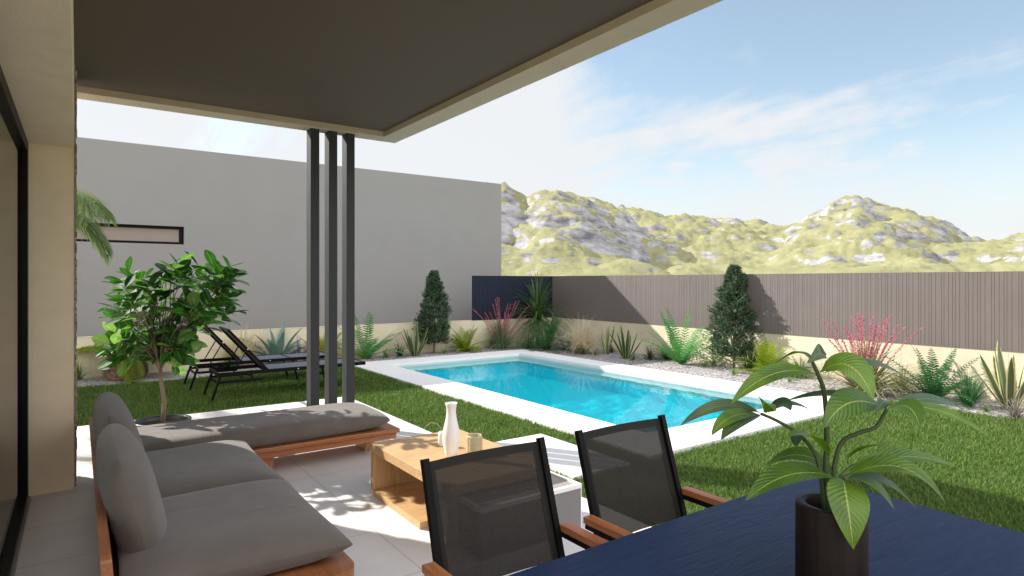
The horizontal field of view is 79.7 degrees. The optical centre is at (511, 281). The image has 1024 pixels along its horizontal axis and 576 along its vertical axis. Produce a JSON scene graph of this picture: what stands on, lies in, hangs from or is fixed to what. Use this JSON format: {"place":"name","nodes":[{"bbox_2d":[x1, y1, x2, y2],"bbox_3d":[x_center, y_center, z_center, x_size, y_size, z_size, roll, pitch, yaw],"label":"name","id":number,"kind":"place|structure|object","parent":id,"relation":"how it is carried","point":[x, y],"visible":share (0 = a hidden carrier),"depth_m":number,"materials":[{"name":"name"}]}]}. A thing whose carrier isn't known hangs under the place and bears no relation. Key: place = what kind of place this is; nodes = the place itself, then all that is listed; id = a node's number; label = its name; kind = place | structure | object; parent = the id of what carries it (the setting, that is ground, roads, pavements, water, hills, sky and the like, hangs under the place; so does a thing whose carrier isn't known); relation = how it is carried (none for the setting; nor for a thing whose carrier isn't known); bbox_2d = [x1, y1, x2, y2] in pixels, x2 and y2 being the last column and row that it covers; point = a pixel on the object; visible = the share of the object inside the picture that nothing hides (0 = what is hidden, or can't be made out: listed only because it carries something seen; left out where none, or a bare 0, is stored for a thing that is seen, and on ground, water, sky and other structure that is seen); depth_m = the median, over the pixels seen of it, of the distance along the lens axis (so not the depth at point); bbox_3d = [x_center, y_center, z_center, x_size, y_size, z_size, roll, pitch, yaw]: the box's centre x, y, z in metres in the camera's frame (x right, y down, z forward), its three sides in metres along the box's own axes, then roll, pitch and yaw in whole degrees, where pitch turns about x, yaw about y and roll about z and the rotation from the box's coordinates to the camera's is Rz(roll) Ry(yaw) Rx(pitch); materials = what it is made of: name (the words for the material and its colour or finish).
{"place":"outdoors","nodes":[
{"label":"outdoors","id":0,"kind":"place"},
{"bbox_2d":[77,339,183,383],"bbox_3d":[-6.070,1.198,9.610,1.649,0.690,1.558,0,0,-35],"label":"leafy shrub","id":1,"kind":"object","parent":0,"point":[137,369],"visible":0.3,"depth_m":9.32,"materials":[{"name":"green plant"}]},
{"bbox_2d":[213,320,272,365],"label":"feather grass","id":2,"kind":"object","parent":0,"point":[238,352],"depth_m":10.77,"materials":[{"name":"beige plant"}]},
{"bbox_2d":[75,137,500,336],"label":"neighbouring building","id":3,"kind":"structure","parent":0,"point":[249,213],"depth_m":12.44,"materials":[{"name":"grey paint"}]},
{"bbox_2d":[76,223,183,244],"bbox_3d":[-7.522,-0.853,10.649,3.230,0.335,0.035,0,0,-35],"label":"window frame","id":4,"kind":"structure","parent":3,"relation":"in","point":[126,233],"depth_m":11.19,"materials":[{"name":"black metal"}]},
{"bbox_2d":[289,336,306,360],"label":"flowering plant","id":5,"kind":"object","parent":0,"point":[299,347],"visible":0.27,"depth_m":11.40,"materials":[{"name":"plant"}]},
{"bbox_2d":[15,397,650,575],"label":"terrace","id":6,"kind":"structure","parent":0,"point":[330,485],"depth_m":3.91,"materials":[{"name":"concrete"}]},
{"bbox_2d":[91,249,249,426],"bbox_3d":[-2.982,0.616,5.308,1.642,1.767,1.120,0,0,3],"label":"potted fig tree","id":7,"kind":"object","parent":6,"relation":"on","point":[171,342],"visible":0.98,"depth_m":5.16,"materials":[{"name":"green plant"}]},
{"bbox_2d":[89,392,399,575],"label":"corner sofa","id":8,"kind":"object","parent":6,"relation":"on","point":[217,496],"visible":1,"depth_m":2.87,"materials":[{"name":"grey fabric"}]},
{"bbox_2d":[0,0,722,575],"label":"house","id":9,"kind":"structure","parent":6,"relation":"on","point":[376,70],"depth_m":4.24,"materials":[{"name":"beige paint"}]},
{"bbox_2d":[371,429,549,528],"bbox_3d":[-0.379,1.320,4.067,0.718,0.360,1.123,0,0,-35],"label":"coffee table","id":10,"kind":"object","parent":6,"relation":"on","point":[396,482],"visible":0.48,"depth_m":4.20,"materials":[{"name":"brown wood"}]},
{"bbox_2d":[425,422,442,446],"bbox_3d":[-0.530,1.056,4.242,0.149,0.166,0.056,0,0,-1],"label":"white jar","id":11,"kind":"object","parent":10,"relation":"on","point":[440,439],"visible":0.63,"depth_m":4.22,"materials":[{"name":"ceramic"}]},
{"bbox_2d":[442,402,459,456],"bbox_3d":[-0.395,0.965,3.985,0.114,0.348,0.114,0,0,-35],"label":"vase","id":12,"kind":"object","parent":10,"relation":"on","point":[451,437],"visible":0.94,"depth_m":3.95,"materials":[{"name":"white ceramic"}]},
{"bbox_2d":[466,433,481,452],"bbox_3d":[-0.251,1.078,4.059,0.111,0.122,0.111,0,0,-35],"label":"ribbed cup","id":13,"kind":"object","parent":10,"relation":"on","point":[473,442],"visible":0.91,"depth_m":4.01,"materials":[{"name":"beige ceramic"}]},
{"bbox_2d":[420,437,608,575],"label":"sling chair","id":14,"kind":"object","parent":6,"relation":"on","point":[492,512],"visible":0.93,"depth_m":2.02,"materials":[{"name":"black fabric"}]},
{"bbox_2d":[550,471,581,527],"bbox_3d":[-0.032,1.359,3.711,0.724,0.281,0.555,0,0,-35],"label":"box table","id":15,"kind":"object","parent":6,"relation":"on","point":[568,495],"visible":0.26,"depth_m":3.66,"materials":[{"name":"white concrete"}]},
{"bbox_2d":[574,414,729,540],"bbox_3d":[0.587,1.029,2.208,0.570,0.948,0.568,0,0,-35],"label":"sling chair","id":16,"kind":"object","parent":6,"relation":"on","point":[631,480],"visible":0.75,"depth_m":2.39,"materials":[{"name":"black fabric"}]},
{"bbox_2d":[508,479,1023,575],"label":"dining table","id":17,"kind":"object","parent":6,"relation":"on","point":[742,536],"visible":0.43,"depth_m":1.74,"materials":[{"name":"blue stone"}]},
{"bbox_2d":[680,344,989,575],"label":"potted umbrella plant","id":18,"kind":"object","parent":17,"relation":"on","point":[832,527],"visible":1,"depth_m":1.43,"materials":[{"name":"green plant"}]},
{"bbox_2d":[494,434,582,479],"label":"path","id":19,"kind":"structure","parent":0,"point":[563,458],"depth_m":5.33,"materials":[{"name":"white stone"}]},
{"bbox_2d":[77,343,1023,419],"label":"gravel bed","id":20,"kind":"object","parent":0,"point":[715,371],"visible":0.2,"depth_m":10.14,"materials":[{"name":"grey gravel"}]},
{"bbox_2d":[76,356,99,380],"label":"grass tuft","id":21,"kind":"object","parent":20,"relation":"on","point":[79,376],"visible":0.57,"depth_m":9.45,"materials":[{"name":"green plant"}]},
{"bbox_2d":[242,322,306,362],"bbox_3d":[-4.364,1.141,11.169,1.288,0.762,1.477,0,0,2],"label":"agave","id":22,"kind":"object","parent":20,"relation":"on","point":[274,347],"visible":0.54,"depth_m":11.03,"materials":[{"name":"green plant"}]},
{"bbox_2d":[293,333,355,360],"bbox_3d":[-3.586,1.151,11.415,1.283,0.779,1.241,0,0,-35],"label":"cycad","id":23,"kind":"object","parent":20,"relation":"on","point":[322,342],"visible":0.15,"depth_m":11.62,"materials":[{"name":"plant"}]},
{"bbox_2d":[339,346,366,359],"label":"grass tuft","id":24,"kind":"object","parent":20,"relation":"on","point":[355,354],"visible":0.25,"depth_m":11.77,"materials":[{"name":"green plant"}]},
{"bbox_2d":[322,312,417,358],"bbox_3d":[-2.874,1.024,11.985,2.076,0.999,2.017,0,0,-35],"label":"fern","id":25,"kind":"object","parent":20,"relation":"on","point":[368,352],"visible":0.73,"depth_m":11.95,"materials":[{"name":"green plant"}]},
{"bbox_2d":[376,348,390,358],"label":"grass tuft","id":26,"kind":"object","parent":20,"relation":"on","point":[385,352],"visible":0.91,"depth_m":12.20,"materials":[{"name":"green plant"}]},
{"bbox_2d":[389,339,413,357],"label":"grass tuft","id":27,"kind":"object","parent":20,"relation":"on","point":[400,351],"visible":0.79,"depth_m":12.43,"materials":[{"name":"green plant"}]},
{"bbox_2d":[400,324,427,355],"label":"snake plant","id":28,"kind":"object","parent":20,"relation":"on","point":[413,345],"visible":0.98,"depth_m":12.45,"materials":[{"name":"green plant"}]},
{"bbox_2d":[412,269,453,352],"bbox_3d":[-1.643,0.630,12.932,0.904,1.780,0.933,0,0,-35],"label":"conifer","id":29,"kind":"object","parent":20,"relation":"on","point":[437,308],"visible":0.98,"depth_m":12.82,"materials":[{"name":"green plant"}]},
{"bbox_2d":[447,326,485,352],"bbox_3d":[-0.955,1.263,13.344,1.049,0.706,1.167,0,0,-35],"label":"cycad","id":30,"kind":"object","parent":20,"relation":"on","point":[464,346],"visible":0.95,"depth_m":13.27,"materials":[{"name":"green plant"}]},
{"bbox_2d":[473,298,529,350],"bbox_3d":[-0.201,1.065,13.885,1.624,1.413,1.738,0,0,-35],"label":"red yucca","id":31,"kind":"object","parent":20,"relation":"on","point":[501,339],"visible":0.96,"depth_m":13.80,"materials":[{"name":"plant"}]},
{"bbox_2d":[513,329,535,349],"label":"grass tuft","id":32,"kind":"object","parent":20,"relation":"on","point":[529,346],"visible":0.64,"depth_m":13.94,"materials":[{"name":"green plant"}]},
{"bbox_2d":[501,269,581,346],"bbox_3d":[0.583,0.733,14.416,1.972,2.162,2.126,0,0,-35],"label":"dracaena","id":33,"kind":"object","parent":20,"relation":"on","point":[537,310],"visible":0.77,"depth_m":14.33,"materials":[{"name":"green plant"}]},
{"bbox_2d":[510,314,573,353],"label":"fern","id":34,"kind":"object","parent":20,"relation":"on","point":[550,331],"visible":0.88,"depth_m":13.45,"materials":[{"name":"green plant"}]},
{"bbox_2d":[548,331,575,349],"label":"agave","id":35,"kind":"object","parent":20,"relation":"on","point":[566,341],"visible":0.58,"depth_m":13.52,"materials":[{"name":"green plant"}]},
{"bbox_2d":[550,313,618,355],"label":"feather grass","id":36,"kind":"object","parent":20,"relation":"on","point":[582,339],"depth_m":12.83,"materials":[{"name":"beige plant"}]},
{"bbox_2d":[576,347,592,353],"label":"grass tuft","id":37,"kind":"object","parent":20,"relation":"on","point":[582,352],"visible":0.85,"depth_m":12.81,"materials":[{"name":"plant"}]},
{"bbox_2d":[598,326,614,353],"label":"upright plant","id":38,"kind":"object","parent":20,"relation":"on","point":[607,342],"visible":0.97,"depth_m":12.72,"materials":[{"name":"green plant"}]},
{"bbox_2d":[608,340,618,353],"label":"grass tuft","id":39,"kind":"object","parent":20,"relation":"on","point":[611,350],"visible":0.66,"depth_m":13.11,"materials":[{"name":"green plant"}]},
{"bbox_2d":[609,325,642,358],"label":"snake plant","id":40,"kind":"object","parent":20,"relation":"on","point":[624,351],"visible":1,"depth_m":11.97,"materials":[{"name":"green plant"}]},
{"bbox_2d":[636,345,661,360],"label":"grass tuft","id":41,"kind":"object","parent":20,"relation":"on","point":[649,357],"visible":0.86,"depth_m":11.99,"materials":[{"name":"green plant"}]},
{"bbox_2d":[647,340,673,359],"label":"grass tuft","id":42,"kind":"object","parent":20,"relation":"on","point":[664,356],"visible":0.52,"depth_m":11.94,"materials":[{"name":"green plant"}]},
{"bbox_2d":[635,306,736,363],"bbox_3d":[3.187,0.987,11.290,1.984,1.160,1.768,0,0,31],"label":"fern","id":43,"kind":"object","parent":20,"relation":"on","point":[679,355],"visible":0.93,"depth_m":11.18,"materials":[{"name":"green plant"}]},
{"bbox_2d":[698,358,710,366],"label":"grass tuft","id":44,"kind":"object","parent":20,"relation":"on","point":[701,363],"visible":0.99,"depth_m":10.91,"materials":[{"name":"green plant"}]},
{"bbox_2d":[696,351,721,364],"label":"grass tuft","id":45,"kind":"object","parent":20,"relation":"on","point":[713,362],"visible":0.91,"depth_m":11.04,"materials":[{"name":"green plant"}]},
{"bbox_2d":[704,263,763,367],"bbox_3d":[3.860,0.594,10.746,1.103,1.852,1.148,0,0,-35],"label":"conifer","id":46,"kind":"object","parent":20,"relation":"on","point":[735,285],"visible":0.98,"depth_m":10.63,"materials":[{"name":"green plant"}]},
{"bbox_2d":[723,338,764,369],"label":"grass tuft","id":47,"kind":"object","parent":20,"relation":"on","point":[748,365],"visible":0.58,"depth_m":10.47,"materials":[{"name":"green plant"}]},
{"bbox_2d":[729,332,795,371],"bbox_3d":[4.091,1.241,9.994,1.122,0.787,1.076,0,0,23],"label":"cycad","id":48,"kind":"object","parent":20,"relation":"on","point":[765,357],"visible":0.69,"depth_m":9.92,"materials":[{"name":"plant"}]},
{"bbox_2d":[785,356,813,378],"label":"grass tuft","id":49,"kind":"object","parent":20,"relation":"on","point":[800,375],"visible":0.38,"depth_m":9.69,"materials":[{"name":"green plant"}]},
{"bbox_2d":[802,312,928,400],"bbox_3d":[4.752,1.106,8.337,1.722,1.360,1.753,0,0,-35],"label":"red yucca","id":50,"kind":"object","parent":20,"relation":"on","point":[866,354],"visible":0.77,"depth_m":8.19,"materials":[{"name":"red plant"}]},
{"bbox_2d":[883,359,924,394],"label":"grass tuft","id":51,"kind":"object","parent":20,"relation":"on","point":[901,380],"visible":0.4,"depth_m":8.51,"materials":[{"name":"green plant"}]},
{"bbox_2d":[879,339,990,409],"bbox_3d":[5.381,1.190,7.956,1.543,0.845,1.497,0,0,-35],"label":"fern","id":52,"kind":"object","parent":20,"relation":"on","point":[932,387],"visible":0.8,"depth_m":7.87,"materials":[{"name":"green plant"}]},
{"bbox_2d":[929,367,1004,406],"bbox_3d":[5.521,1.260,7.454,0.836,0.520,0.826,0,0,-35],"label":"shrub","id":53,"kind":"object","parent":20,"relation":"on","point":[973,392],"visible":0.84,"depth_m":7.40,"materials":[{"name":"green plant"}]},
{"bbox_2d":[981,406,990,411],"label":"grass tuft","id":54,"kind":"object","parent":20,"relation":"on","point":[986,409],"visible":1,"depth_m":7.14,"materials":[{"name":"green plant"}]},
{"bbox_2d":[968,341,1023,409],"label":"snake plant","id":55,"kind":"object","parent":20,"relation":"on","point":[1000,379],"visible":0.86,"depth_m":7.27,"materials":[{"name":"green plant"}]},
{"bbox_2d":[991,391,1023,420],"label":"grass tuft","id":56,"kind":"object","parent":20,"relation":"on","point":[1013,411],"visible":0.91,"depth_m":6.84,"materials":[{"name":"beige plant"}]},
{"bbox_2d":[77,367,1023,532],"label":"lawn","id":57,"kind":"structure","parent":0,"point":[692,453],"depth_m":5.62,"materials":[{"name":"plant"}]},
{"bbox_2d":[76,186,118,266],"bbox_3d":[-6.090,0.154,7.285,2.382,2.764,2.331,0,0,-35],"label":"tall palm","id":58,"kind":"object","parent":57,"relation":"on","point":[84,221],"visible":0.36,"depth_m":7.56,"materials":[{"name":"green plant"}]},
{"bbox_2d":[183,324,324,390],"bbox_3d":[-3.815,1.072,9.306,2.032,0.925,0.618,0,0,-35],"label":"sun lounger","id":59,"kind":"object","parent":57,"relation":"on","point":[292,357],"visible":0.81,"depth_m":9.12,"materials":[{"name":"black metal"}]},
{"bbox_2d":[203,326,365,401],"bbox_3d":[-3.110,1.072,8.483,2.032,0.925,0.618,0,0,-35],"label":"sun lounger","id":60,"kind":"object","parent":57,"relation":"on","point":[257,362],"visible":0.91,"depth_m":8.21,"materials":[{"name":"black metal"}]},
{"bbox_2d":[77,0,1023,239],"label":"sky","id":61,"kind":"structure","parent":0,"point":[776,112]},
{"bbox_2d":[488,182,1023,275],"bbox_3d":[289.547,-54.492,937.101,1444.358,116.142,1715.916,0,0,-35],"label":"hills","id":62,"kind":"structure","parent":0,"point":[545,232],"depth_m":520.19,"materials":[{"name":"green plant"}]},
{"label":"ground","id":63,"kind":"structure","parent":0,"visible":0},
{"bbox_2d":[76,317,1023,403],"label":"garden wall","id":64,"kind":"structure","parent":63,"relation":"on","point":[807,344],"depth_m":10.88,"materials":[{"name":"beige paint"}]},
{"bbox_2d":[472,271,1023,352],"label":"ribbed fence","id":65,"kind":"object","parent":64,"relation":"on","point":[978,310],"visible":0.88,"depth_m":9.73,"materials":[{"name":"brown metal"}]},
{"bbox_2d":[355,349,830,454],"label":"swimming pool","id":66,"kind":"structure","parent":63,"relation":"in","point":[566,394],"depth_m":9.52,"materials":[{"name":"blue liquid"}]}
]}

